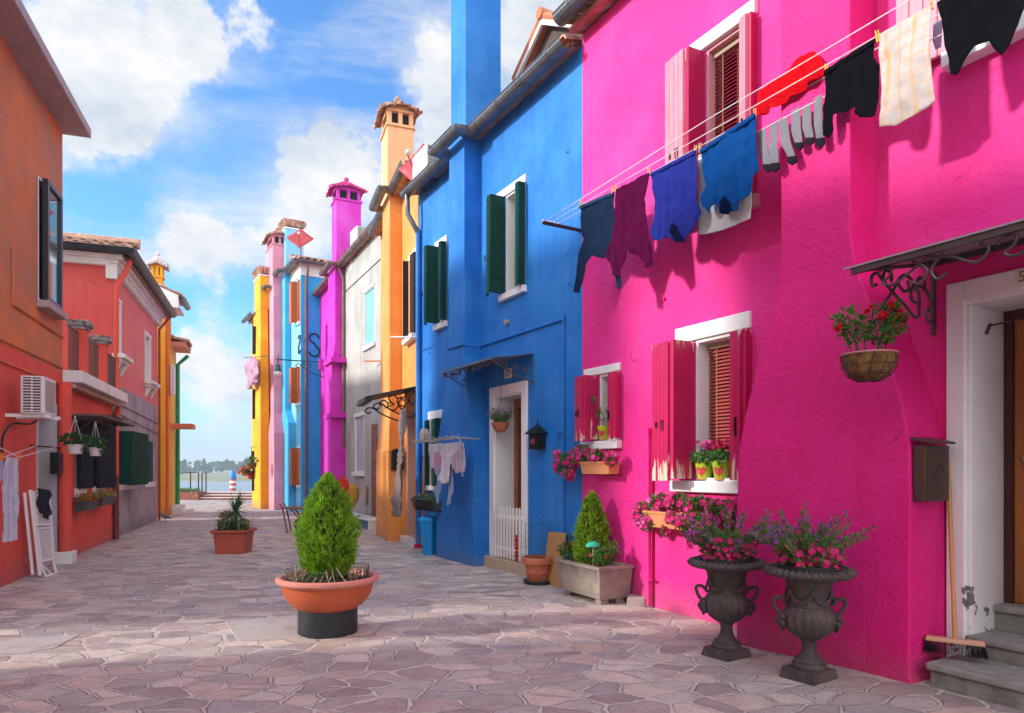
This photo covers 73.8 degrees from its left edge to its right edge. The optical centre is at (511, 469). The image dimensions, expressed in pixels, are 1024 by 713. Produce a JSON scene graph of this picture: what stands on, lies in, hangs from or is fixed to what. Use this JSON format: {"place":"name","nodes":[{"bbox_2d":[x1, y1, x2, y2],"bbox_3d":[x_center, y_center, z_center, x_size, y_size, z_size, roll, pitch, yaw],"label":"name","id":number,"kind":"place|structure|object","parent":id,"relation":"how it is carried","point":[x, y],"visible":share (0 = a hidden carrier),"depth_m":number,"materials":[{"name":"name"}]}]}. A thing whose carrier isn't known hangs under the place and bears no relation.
{"place":"outdoors","nodes":[
{"label":"outdoors","id":0,"kind":"place"},
{"bbox_2d":[180,470,251,490],"bbox_3d":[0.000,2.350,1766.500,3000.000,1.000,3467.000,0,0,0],"label":"water","id":1,"kind":"structure","parent":0,"point":[225,485],"depth_m":81.46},
{"bbox_2d":[180,471,251,480],"bbox_3d":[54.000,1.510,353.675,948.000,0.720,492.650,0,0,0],"label":"shore","id":2,"kind":"structure","parent":0,"point":[218,476],"depth_m":150.05,"materials":[{"name":"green plant"}]},
{"bbox_2d":[180,458,249,472],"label":"woodland","id":3,"kind":"object","parent":2,"relation":"on","point":[203,466],"visible":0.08,"depth_m":261.07,"materials":[{"name":"green plant"}]},
{"bbox_2d":[208,491,251,491],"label":"quay","id":4,"kind":"structure","parent":0,"point":[229,491],"depth_m":32.06,"materials":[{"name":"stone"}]},
{"bbox_2d":[200,492,251,499],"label":"quay steps","id":5,"kind":"structure","parent":4,"relation":"on","point":[219,495],"depth_m":31.02,"materials":[{"name":"white stone"}]},
{"bbox_2d":[21,0,563,469],"label":"sky","id":6,"kind":"structure","parent":0,"point":[213,124],"materials":[{"name":"blue"}]},
{"bbox_2d":[0,500,1023,712],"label":"ground","id":7,"kind":"structure","parent":0,"point":[175,592],"depth_m":5.11,"materials":[{"name":"stone"}]},
{"bbox_2d":[22,490,57,576],"bbox_3d":[-5.982,0.808,8.727,0.148,1.127,0.658,0,0,-5],"label":"folding lounger","id":8,"kind":"object","parent":7,"relation":"on","point":[35,521],"visible":0.85,"depth_m":8.57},
{"bbox_2d":[36,488,51,519],"bbox_3d":[-5.934,0.429,8.659,0.052,0.408,0.338,0,0,-7],"label":"dark cloth","id":9,"kind":"object","parent":8,"relation":"on","point":[42,502],"visible":1,"depth_m":8.65,"materials":[{"name":"grey fabric"}]},
{"bbox_2d":[0,634,79,653],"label":"paving slab","id":10,"kind":"structure","parent":7,"relation":"on","point":[26,645],"depth_m":5.29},
{"bbox_2d":[0,0,90,587],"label":"rust orange house","id":11,"kind":"structure","parent":7,"relation":"on","point":[40,113],"depth_m":8.67,"materials":[{"name":"paint"}]},
{"bbox_2d":[0,445,60,457],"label":"clothesline","id":12,"kind":"object","parent":11,"relation":"attached to","point":[50,447],"visible":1,"depth_m":8.33,"materials":[{"name":"metal"}]},
{"bbox_2d":[2,457,19,541],"bbox_3d":[-5.149,0.302,7.017,0.052,0.866,0.464,0,0,-19],"label":"towel","id":13,"kind":"object","parent":12,"relation":"hanging from","point":[10,491],"visible":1,"depth_m":7.01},
{"bbox_2d":[1,375,60,460],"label":"air conditioner","id":14,"kind":"object","parent":11,"relation":"attached to","point":[37,398],"visible":0.98,"depth_m":8.06,"materials":[{"name":"white plastic"}]},
{"bbox_2d":[36,404,57,570],"bbox_3d":[-6.696,0.190,9.370,0.562,2.280,0.911,0,0,-19],"label":"door","id":15,"kind":"structure","parent":11,"relation":"in","point":[46,430],"depth_m":9.78,"materials":[{"name":"white wood"}]},
{"bbox_2d":[37,175,67,320],"bbox_3d":[-6.440,-3.050,9.466,0.270,1.760,0.863,0,0,-19],"label":"window","id":16,"kind":"structure","parent":11,"relation":"in","point":[50,202],"depth_m":9.46,"materials":[{"name":"glass"}]},
{"bbox_2d":[55,232,176,564],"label":"coral house","id":17,"kind":"structure","parent":7,"relation":"on","point":[117,307],"depth_m":13.18,"materials":[{"name":"red paint"}]},
{"bbox_2d":[50,452,62,473],"bbox_3d":[-6.440,-0.095,9.651,0.110,0.304,0.200,0,0,-19],"label":"mailbox","id":18,"kind":"object","parent":17,"relation":"attached to","point":[56,462],"visible":1,"depth_m":9.56,"materials":[{"name":"black metal"}]},
{"bbox_2d":[74,419,93,496],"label":"window","id":19,"kind":"structure","parent":17,"relation":"in","point":[84,463],"depth_m":11.01,"materials":[{"name":"black paint"}]},
{"bbox_2d":[72,492,100,510],"bbox_3d":[-6.755,0.487,10.823,0.315,0.285,0.841,0,0,-19],"label":"flower box","id":20,"kind":"object","parent":17,"relation":"attached to","point":[85,504],"visible":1,"depth_m":10.66,"materials":[{"name":"grey plastic"}]},
{"bbox_2d":[72,412,134,440],"bbox_3d":[-6.769,-0.647,11.252,0.559,0.634,2.600,0,0,-19],"label":"door canopy","id":21,"kind":"object","parent":17,"relation":"attached to","point":[106,419],"visible":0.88,"depth_m":11.03,"materials":[{"name":"metal"}]},
{"bbox_2d":[57,416,91,453],"bbox_3d":[-5.863,-0.471,9.159,0.385,0.514,0.372,0,0,-29],"label":"hanging pot","id":22,"kind":"object","parent":21,"relation":"hanging from","point":[73,446],"visible":1,"depth_m":9.10,"materials":[{"name":"white plastic"}]},
{"bbox_2d":[85,422,108,455],"bbox_3d":[-6.218,-0.466,10.201,0.360,0.514,0.331,0,0,0],"label":"hanging pot","id":23,"kind":"object","parent":21,"relation":"hanging from","point":[98,447],"visible":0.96,"depth_m":10.16,"materials":[{"name":"white plastic"}]},
{"bbox_2d":[92,424,115,494],"bbox_3d":[-7.436,-0.220,12.302,0.266,1.300,1.093,0,0,-16],"label":"window","id":24,"kind":"structure","parent":17,"relation":"in","point":[104,465],"depth_m":12.32,"materials":[{"name":"black paint"}]},
{"bbox_2d":[92,489,116,505],"bbox_3d":[-7.125,0.463,11.942,0.313,0.294,1.023,0,0,-18],"label":"flower box","id":25,"kind":"object","parent":17,"relation":"attached to","point":[106,498],"visible":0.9,"depth_m":11.85,"materials":[{"name":"grey plastic"}]},
{"bbox_2d":[112,299,133,376],"bbox_3d":[-7.859,-2.668,13.646,0.370,1.555,0.862,0,0,-19],"label":"window","id":26,"kind":"structure","parent":17,"relation":"in","point":[124,361],"depth_m":13.86,"materials":[{"name":"white paint"}]},
{"bbox_2d":[119,431,147,489],"bbox_3d":[-8.021,-0.196,14.308,0.437,1.202,1.745,0,0,-19],"label":"window","id":27,"kind":"structure","parent":17,"relation":"in","point":[133,446],"depth_m":13.99,"materials":[{"name":"wood"}]},
{"bbox_2d":[146,441,154,486],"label":"window","id":28,"kind":"structure","parent":17,"relation":"in","point":[150,444],"depth_m":17.08,"materials":[{"name":"stone"}]},
{"bbox_2d":[144,331,160,398],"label":"window","id":29,"kind":"structure","parent":17,"relation":"in","point":[150,386],"depth_m":17.18,"materials":[{"name":"white paint"}]},
{"bbox_2d":[145,252,190,516],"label":"marigold house","id":30,"kind":"structure","parent":7,"relation":"on","point":[157,265],"depth_m":19.64,"materials":[{"name":"orange paint"}]},
{"bbox_2d":[170,334,195,513],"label":"tangerine house","id":31,"kind":"structure","parent":7,"relation":"on","point":[180,345],"depth_m":21.42,"materials":[{"name":"paint"}]},
{"bbox_2d":[180,487,207,499],"bbox_3d":[-15.330,1.069,31.116,2.540,0.662,1.033,0,0,0],"label":"brick planter","id":32,"kind":"object","parent":7,"relation":"on","point":[188,494],"visible":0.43,"depth_m":30.60,"materials":[{"name":"red brick"}]},
{"bbox_2d":[209,491,258,553],"bbox_3d":[-4.513,0.818,11.137,0.811,1.064,0.769,0,0,0],"label":"square planter","id":33,"kind":"object","parent":7,"relation":"on","point":[230,536],"visible":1,"depth_m":10.98,"materials":[{"name":"ceramic"}]},
{"bbox_2d":[241,265,268,508],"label":"yellow house","id":34,"kind":"structure","parent":7,"relation":"on","point":[257,319],"depth_m":23.87,"materials":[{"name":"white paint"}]},
{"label":"drying rod","id":35,"kind":"object","parent":34,"relation":"attached to","visible":0},
{"bbox_2d":[244,356,258,389],"bbox_3d":[-9.117,-3.445,23.939,0.268,1.183,2.138,0,0,-31],"label":"cloth","id":36,"kind":"object","parent":35,"relation":"hanging from","point":[251,369],"visible":0.99,"depth_m":23.66,"materials":[{"name":"pink fabric"}]},
{"bbox_2d":[261,227,284,509],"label":"rose house","id":37,"kind":"structure","parent":7,"relation":"on","point":[273,241],"depth_m":23.43,"materials":[{"name":"pink paint"}]},
{"bbox_2d":[225,615,349,640],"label":"paving slab","id":38,"kind":"structure","parent":7,"relation":"on","point":[274,628],"depth_m":5.79,"materials":[{"name":"stone"}]},
{"bbox_2d":[275,471,378,638],"bbox_3d":[-1.533,0.676,5.688,0.836,1.347,0.836,0,0,0],"label":"bowl planter","id":39,"kind":"object","parent":38,"relation":"on","point":[329,597],"visible":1,"depth_m":5.52,"materials":[{"name":"orange plastic"}]},
{"bbox_2d":[272,218,331,511],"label":"light blue house","id":40,"kind":"structure","parent":7,"relation":"on","point":[301,279],"depth_m":22.30,"materials":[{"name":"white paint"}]},
{"bbox_2d":[289,277,300,325],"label":"window","id":41,"kind":"structure","parent":40,"relation":"in","point":[294,287],"depth_m":22.29,"materials":[{"name":"white paint"}]},
{"bbox_2d":[289,365,300,405],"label":"window","id":42,"kind":"structure","parent":40,"relation":"in","point":[294,373],"depth_m":22.29,"materials":[{"name":"white paint"}]},
{"bbox_2d":[290,446,300,487],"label":"window","id":43,"kind":"structure","parent":40,"relation":"in","point":[294,452],"depth_m":22.28,"materials":[{"name":"white paint"}]},
{"bbox_2d":[286,228,313,255],"bbox_3d":[-6.937,-7.413,22.367,0.828,1.120,0.440,0,0,-31],"label":"satellite dish","id":44,"kind":"object","parent":40,"relation":"on","point":[300,238],"visible":0.96,"depth_m":22.43,"materials":[{"name":"red plastic"}]},
{"bbox_2d":[312,177,367,505],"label":"magenta house","id":45,"kind":"structure","parent":7,"relation":"on","point":[347,202],"depth_m":19.12,"materials":[{"name":"purple paint"}]},
{"bbox_2d":[273,356,323,377],"bbox_3d":[-6.751,-3.230,21.584,1.521,0.720,0.278,0,0,-29],"label":"street lamp","id":46,"kind":"object","parent":45,"relation":"attached to","point":[277,373],"visible":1,"depth_m":21.58,"materials":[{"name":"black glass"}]},
{"bbox_2d":[339,476,359,515],"bbox_3d":[-4.026,0.747,16.408,0.680,1.226,0.830,0,0,0],"label":"cement mixer","id":47,"kind":"object","parent":7,"relation":"on","point":[353,489],"visible":0.29,"depth_m":16.21,"materials":[{"name":"metal"}]},
{"bbox_2d":[336,220,380,529],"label":"grey house","id":48,"kind":"structure","parent":7,"relation":"on","point":[361,313],"depth_m":17.51,"materials":[{"name":"paint"}]},
{"bbox_2d":[351,412,364,475],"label":"window","id":49,"kind":"structure","parent":48,"relation":"in","point":[359,417],"depth_m":17.89,"materials":[{"name":"white paint"}]},
{"bbox_2d":[362,282,375,351],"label":"window","id":50,"kind":"structure","parent":48,"relation":"in","point":[369,293],"depth_m":17.00,"materials":[{"name":"glass"}]},
{"bbox_2d":[418,516,435,554],"bbox_3d":[-1.290,1.045,10.906,0.270,0.610,0.330,0,0,30],"label":"waste bin","id":51,"kind":"object","parent":7,"relation":"on","point":[428,530],"visible":0.75,"depth_m":10.79,"materials":[{"name":"plastic"}]},
{"bbox_2d":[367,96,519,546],"bbox_3d":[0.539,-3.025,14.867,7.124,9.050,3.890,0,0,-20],"label":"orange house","id":52,"kind":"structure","parent":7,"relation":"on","point":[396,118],"depth_m":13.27,"materials":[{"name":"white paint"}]},
{"bbox_2d":[356,386,415,420],"bbox_3d":[-2.272,-1.170,12.357,0.934,0.645,1.070,0,0,-20],"label":"door canopy","id":53,"kind":"object","parent":52,"relation":"attached to","point":[364,401],"visible":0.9,"depth_m":12.05,"materials":[{"name":"black metal"}]},
{"bbox_2d":[384,403,407,516],"bbox_3d":[-2.010,-0.172,11.803,0.104,1.974,1.951,0,0,-21],"label":"curtain","id":54,"kind":"object","parent":52,"relation":"attached to","point":[396,503],"visible":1,"depth_m":11.43,"materials":[{"name":"white fabric"}]},
{"bbox_2d":[402,247,415,345],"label":"window","id":55,"kind":"structure","parent":52,"relation":"in","point":[412,258],"depth_m":12.23,"materials":[{"name":"white paint"}]},
{"bbox_2d":[406,409,415,538],"bbox_3d":[-1.660,0.050,12.487,0.370,2.400,0.935,0,0,-20],"label":"door","id":56,"kind":"structure","parent":52,"relation":"in","point":[411,426],"depth_m":12.82,"materials":[{"name":"brown wood"}]},
{"bbox_2d":[463,611,503,620],"bbox_3d":[-0.243,1.350,6.273,0.364,0.045,0.223,0,0,-21],"label":"loose slab","id":57,"kind":"object","parent":7,"relation":"on","point":[485,615],"depth_m":6.24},
{"bbox_2d":[399,0,582,576],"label":"blue house","id":58,"kind":"structure","parent":7,"relation":"on","point":[496,262],"depth_m":9.52,"materials":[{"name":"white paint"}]},
{"bbox_2d":[398,143,424,179],"bbox_3d":[-1.611,-4.932,11.701,0.785,1.443,0.554,0,0,0],"label":"satellite dish","id":59,"kind":"object","parent":58,"relation":"attached to","point":[406,169],"visible":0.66,"depth_m":11.83,"materials":[{"name":"red plastic"}]},
{"bbox_2d":[413,144,436,191],"bbox_3d":[-1.428,-5.026,11.390,0.260,0.552,0.612,0,0,-30],"label":"air conditioner","id":60,"kind":"object","parent":58,"relation":"on","point":[422,159],"visible":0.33,"depth_m":11.27,"materials":[{"name":"white plastic"}]},
{"bbox_2d":[411,492,441,511],"bbox_3d":[-1.308,0.488,10.814,0.334,0.306,0.854,0,0,-30],"label":"flower box","id":61,"kind":"object","parent":58,"relation":"attached to","point":[423,503],"visible":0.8,"depth_m":10.68,"materials":[{"name":"black metal"}]},
{"bbox_2d":[422,409,442,490],"bbox_3d":[-1.262,-0.320,11.347,0.347,1.320,0.655,0,0,-30],"label":"window","id":62,"kind":"structure","parent":58,"relation":"in","point":[434,417],"depth_m":11.23,"materials":[{"name":"white paint"}]},
{"bbox_2d":[421,235,447,330],"bbox_3d":[-1.174,-3.020,11.063,0.479,1.460,0.464,0,0,-30],"label":"window","id":63,"kind":"structure","parent":58,"relation":"in","point":[435,257],"depth_m":11.05,"materials":[{"name":"white paint"}]},
{"bbox_2d":[411,435,479,442],"bbox_3d":[-0.943,-0.440,9.897,0.446,0.063,1.708,0,0,-30],"label":"drying rack","id":64,"kind":"object","parent":58,"relation":"attached to","point":[437,439],"visible":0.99,"depth_m":9.64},
{"bbox_2d":[434,464,453,506],"bbox_3d":[-0.974,0.210,9.719,0.040,0.628,0.635,0,0,-30],"label":"cloth","id":65,"kind":"object","parent":64,"relation":"hanging from","point":[437,491],"visible":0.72,"depth_m":9.56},
{"bbox_2d":[437,442,461,483],"bbox_3d":[-0.847,-0.091,9.428,0.058,0.577,0.767,0,0,-31],"label":"cloth","id":66,"kind":"object","parent":64,"relation":"hanging from","point":[447,451],"visible":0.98,"depth_m":9.53,"materials":[{"name":"white fabric"}]},
{"bbox_2d":[451,443,465,472],"bbox_3d":[-0.724,-0.155,9.163,0.029,0.404,0.417,0,0,-30],"label":"cloth","id":67,"kind":"object","parent":64,"relation":"hanging from","point":[456,462],"visible":1,"depth_m":9.13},
{"bbox_2d":[441,353,533,386],"bbox_3d":[-0.364,-1.283,9.101,0.659,0.386,1.448,0,0,-30],"label":"door canopy","id":68,"kind":"object","parent":58,"relation":"attached to","point":[484,363],"visible":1,"depth_m":8.81,"materials":[{"name":"metal"}]},
{"bbox_2d":[486,367,513,431],"bbox_3d":[-0.141,-0.958,9.245,0.384,0.886,0.428,0,0,33],"label":"hanging pot","id":69,"kind":"object","parent":68,"relation":"hanging from","point":[500,424],"visible":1,"depth_m":9.18,"materials":[{"name":"ceramic"}]},
{"bbox_2d":[484,174,526,301],"bbox_3d":[-0.018,-3.052,9.103,0.519,1.515,0.761,0,0,-30],"label":"window","id":70,"kind":"structure","parent":58,"relation":"in","point":[514,193],"depth_m":9.17,"materials":[{"name":"white paint"}]},
{"bbox_2d":[494,505,522,560],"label":"picket gate","id":71,"kind":"structure","parent":58,"relation":"attached to","point":[517,517],"depth_m":9.10,"materials":[{"name":"white paint"}]},
{"bbox_2d":[489,380,527,562],"bbox_3d":[0.089,0.040,9.267,0.370,2.380,1.002,0,0,-30],"label":"door","id":72,"kind":"structure","parent":58,"relation":"in","point":[508,450],"depth_m":9.54,"materials":[{"name":"white paint"}]},
{"bbox_2d":[524,419,547,449],"bbox_3d":[0.292,-0.439,8.426,0.180,0.372,0.286,0,0,-30],"label":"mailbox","id":73,"kind":"object","parent":58,"relation":"attached to","point":[537,432],"visible":1,"depth_m":8.37,"materials":[{"name":"black metal"}]},
{"bbox_2d":[522,521,552,584],"bbox_3d":[0.311,0.985,8.154,0.384,0.730,0.384,0,0,0],"label":"terracotta pot","id":74,"kind":"object","parent":7,"relation":"on","point":[537,566],"visible":0.93,"depth_m":8.04,"materials":[{"name":"ceramic"}]},
{"bbox_2d":[545,532,566,586],"bbox_3d":[0.497,1.040,8.071,0.119,0.620,0.400,0,0,-30],"label":"board","id":75,"kind":"object","parent":7,"relation":"on","point":[555,538],"visible":0.66,"depth_m":8.05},
{"bbox_2d":[554,490,634,604],"bbox_3d":[0.837,0.776,7.214,0.480,1.147,0.931,0,0,-30],"label":"stone trough","id":76,"kind":"object","parent":7,"relation":"on","point":[587,567],"visible":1,"depth_m":7.05,"materials":[{"name":"concrete"}]},
{"bbox_2d":[676,507,781,661],"bbox_3d":[1.575,0.805,4.930,0.687,1.090,0.606,0,0,39],"label":"stone urn","id":77,"kind":"object","parent":7,"relation":"on","point":[725,602],"visible":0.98,"depth_m":4.82,"materials":[{"name":"grey stone"}]},
{"bbox_2d":[552,0,1023,683],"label":"pink house","id":78,"kind":"structure","parent":7,"relation":"on","point":[714,336],"depth_m":4.79,"materials":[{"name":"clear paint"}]},
{"bbox_2d":[552,443,620,481],"bbox_3d":[0.790,-0.080,7.439,0.300,0.446,1.167,0,0,-33],"label":"flower box","id":79,"kind":"object","parent":78,"relation":"attached to","point":[599,464],"visible":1,"depth_m":7.39,"materials":[{"name":"orange ceramic"}]},
{"bbox_2d":[575,362,621,448],"bbox_3d":[0.968,-0.675,7.393,0.444,0.900,0.656,0,0,-30],"label":"window","id":80,"kind":"structure","parent":78,"relation":"in","point":[586,386],"depth_m":7.39,"materials":[{"name":"white paint"}]},
{"bbox_2d":[631,492,736,551],"bbox_3d":[1.593,0.445,6.000,0.387,0.515,1.552,0,0,-28],"label":"flower box","id":81,"kind":"object","parent":78,"relation":"attached to","point":[657,514],"visible":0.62,"depth_m":6.06,"materials":[{"name":"orange ceramic"}]},
{"bbox_2d":[652,311,751,493],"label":"window","id":82,"kind":"structure","parent":78,"relation":"in","point":[723,345],"depth_m":6.14,"materials":[{"name":"white paint"}]},
{"bbox_2d":[689,440,715,479],"bbox_3d":[1.735,-0.094,6.148,0.284,0.360,0.267,0,0,0],"label":"heart pot","id":83,"kind":"object","parent":78,"relation":"on","point":[703,468],"visible":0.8,"depth_m":6.10,"materials":[{"name":"ceramic"}]},
{"bbox_2d":[665,0,759,209],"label":"window","id":84,"kind":"structure","parent":78,"relation":"in","point":[730,47],"depth_m":6.04,"materials":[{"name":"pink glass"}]},
{"bbox_2d":[704,438,729,479],"bbox_3d":[1.830,-0.097,5.977,0.290,0.365,0.289,0,0,0],"label":"heart pot","id":85,"kind":"object","parent":78,"relation":"on","point":[721,469],"visible":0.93,"depth_m":5.92,"materials":[{"name":"ceramic"}]},
{"bbox_2d":[542,0,942,231],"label":"clothesline","id":86,"kind":"object","parent":78,"relation":"attached to","point":[553,224],"visible":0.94,"depth_m":5.33,"materials":[{"name":"fabric"}]},
{"bbox_2d":[573,192,621,292],"bbox_3d":[0.850,-2.233,6.832,0.055,1.020,0.803,0,0,-29],"label":"shirt","id":87,"kind":"object","parent":86,"relation":"hanging from","point":[597,219],"visible":0.99,"depth_m":6.85,"materials":[{"name":"blue fabric"}]},
{"bbox_2d":[606,173,653,275],"bbox_3d":[1.082,-2.264,6.389,0.058,0.873,0.661,0,0,-30],"label":"shirt","id":88,"kind":"object","parent":86,"relation":"hanging from","point":[630,231],"visible":1,"depth_m":6.35,"materials":[{"name":"fabric"}]},
{"bbox_2d":[650,150,700,242],"bbox_3d":[1.399,-2.296,5.870,0.064,0.740,0.601,0,0,-31],"label":"shirt","id":89,"kind":"object","parent":86,"relation":"hanging from","point":[677,212],"visible":1,"depth_m":5.86,"materials":[{"name":"blue fabric"}]},
{"bbox_2d":[697,154,751,234],"bbox_3d":[1.714,-2.320,5.527,0.017,0.752,0.563,0,0,-30],"label":"towel","id":90,"kind":"object","parent":86,"relation":"hanging from","point":[713,220],"visible":0.28,"depth_m":5.59,"materials":[{"name":"white fabric"}]},
{"bbox_2d":[699,113,758,214],"bbox_3d":[1.698,-2.339,5.350,0.067,0.673,0.581,0,0,-31],"label":"shirt","id":91,"kind":"object","parent":86,"relation":"hanging from","point":[730,165],"visible":1,"depth_m":5.31,"materials":[{"name":"blue fabric"}]},
{"bbox_2d":[758,128,771,172],"bbox_3d":[1.889,-2.385,5.099,0.021,0.342,0.138,0,0,-32],"label":"sock","id":92,"kind":"object","parent":86,"relation":"hanging from","point":[763,148],"visible":1,"depth_m":5.10,"materials":[{"name":"grey fabric"}]},
{"bbox_2d":[768,122,779,171],"bbox_3d":[1.931,-2.376,5.025,0.022,0.373,0.102,0,0,-27],"label":"sock","id":93,"kind":"object","parent":86,"relation":"hanging from","point":[773,146],"visible":1,"depth_m":5.02,"materials":[{"name":"grey fabric"}]},
{"bbox_2d":[778,116,796,164],"bbox_3d":[1.987,-2.373,4.928,0.021,0.377,0.154,0,0,-32],"label":"sock","id":94,"kind":"object","parent":86,"relation":"hanging from","point":[786,144],"visible":1,"depth_m":4.94,"materials":[{"name":"grey fabric"}]},
{"bbox_2d":[756,51,824,115],"bbox_3d":[2.008,-2.816,4.952,0.064,0.272,0.566,0,0,-30],"label":"shirt","id":95,"kind":"object","parent":86,"relation":"hanging from","point":[808,67],"visible":0.88,"depth_m":4.92,"materials":[{"name":"fabric"}]},
{"bbox_2d":[791,107,803,149],"bbox_3d":[2.032,-2.423,4.857,0.022,0.309,0.100,0,0,-27],"label":"sock","id":96,"kind":"object","parent":86,"relation":"hanging from","point":[796,132],"visible":1,"depth_m":4.86,"materials":[{"name":"grey fabric"}]},
{"bbox_2d":[802,103,814,145],"bbox_3d":[2.075,-2.417,4.783,0.020,0.297,0.098,0,0,-32],"label":"sock","id":97,"kind":"object","parent":86,"relation":"hanging from","point":[807,126],"visible":1,"depth_m":4.78,"materials":[{"name":"grey fabric"}]},
{"bbox_2d":[814,94,824,147],"bbox_3d":[2.115,-2.398,4.702,0.021,0.365,0.088,0,0,-31],"label":"sock","id":98,"kind":"object","parent":86,"relation":"hanging from","point":[818,128],"visible":1,"depth_m":4.70,"materials":[{"name":"grey fabric"}]},
{"bbox_2d":[823,38,879,137],"bbox_3d":[2.220,-2.490,4.479,0.045,0.485,0.395,0,0,-32],"label":"shirt","id":99,"kind":"object","parent":86,"relation":"hanging from","point":[851,80],"visible":1,"depth_m":4.46,"materials":[{"name":"black fabric"}]},
{"bbox_2d":[878,4,934,126],"bbox_3d":[2.383,-2.433,4.142,0.058,0.623,0.326,0,0,-34],"label":"towel","id":100,"kind":"object","parent":86,"relation":"hanging from","point":[906,72],"visible":1,"depth_m":4.12,"materials":[{"name":"fabric"}]},
{"bbox_2d":[937,0,1023,74],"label":"shirt","id":101,"kind":"object","parent":86,"relation":"hanging from","point":[968,26],"visible":1,"depth_m":3.82,"materials":[{"name":"black fabric"}]},
{"bbox_2d":[828,297,911,382],"bbox_3d":[2.103,-0.770,4.032,0.460,0.500,0.318,0,0,0],"label":"hanging basket","id":102,"kind":"object","parent":78,"relation":"attached to","point":[878,364],"visible":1,"depth_m":3.98,"materials":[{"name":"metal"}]},
{"bbox_2d":[843,218,1023,334],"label":"door canopy","id":103,"kind":"object","parent":78,"relation":"attached to","point":[1008,236],"visible":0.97,"depth_m":3.88,"materials":[{"name":"metal"}]},
{"bbox_2d":[911,437,955,501],"bbox_3d":[2.579,-0.005,4.176,0.302,0.390,0.104,0,0,-30],"label":"mailbox","id":104,"kind":"object","parent":78,"relation":"attached to","point":[931,472],"visible":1,"depth_m":4.13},
{"bbox_2d":[927,453,948,497],"bbox_3d":[2.593,0.035,4.154,0.232,0.270,0.007,0,0,-30],"label":"front door","id":105,"kind":"structure","parent":104,"relation":"in","point":[934,488],"depth_m":4.14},
{"bbox_2d":[896,0,1023,72],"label":"window","id":106,"kind":"structure","parent":78,"relation":"in","point":[911,7],"depth_m":4.32,"materials":[{"name":"white paint"}]},
{"bbox_2d":[946,268,1023,656],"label":"door frame","id":107,"kind":"structure","parent":78,"relation":"in","point":[985,342],"depth_m":4.28,"materials":[{"name":"white paint"}]},
{"bbox_2d":[748,501,875,685],"bbox_3d":[1.827,0.764,4.287,0.719,1.110,0.759,0,0,-21],"label":"stone urn","id":108,"kind":"object","parent":7,"relation":"on","point":[808,616],"visible":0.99,"depth_m":4.21,"materials":[{"name":"grey stone"}]},
{"bbox_2d":[926,602,1023,710],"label":"stone steps","id":109,"kind":"structure","parent":7,"relation":"on","point":[997,678],"depth_m":3.99,"materials":[{"name":"stone"}]},
{"bbox_2d":[922,459,988,660],"bbox_3d":[2.709,0.523,4.174,0.339,1.190,0.229,0,0,34],"label":"broom","id":110,"kind":"object","parent":109,"relation":"on","point":[955,641],"visible":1,"depth_m":4.13,"materials":[{"name":"brown wood"}]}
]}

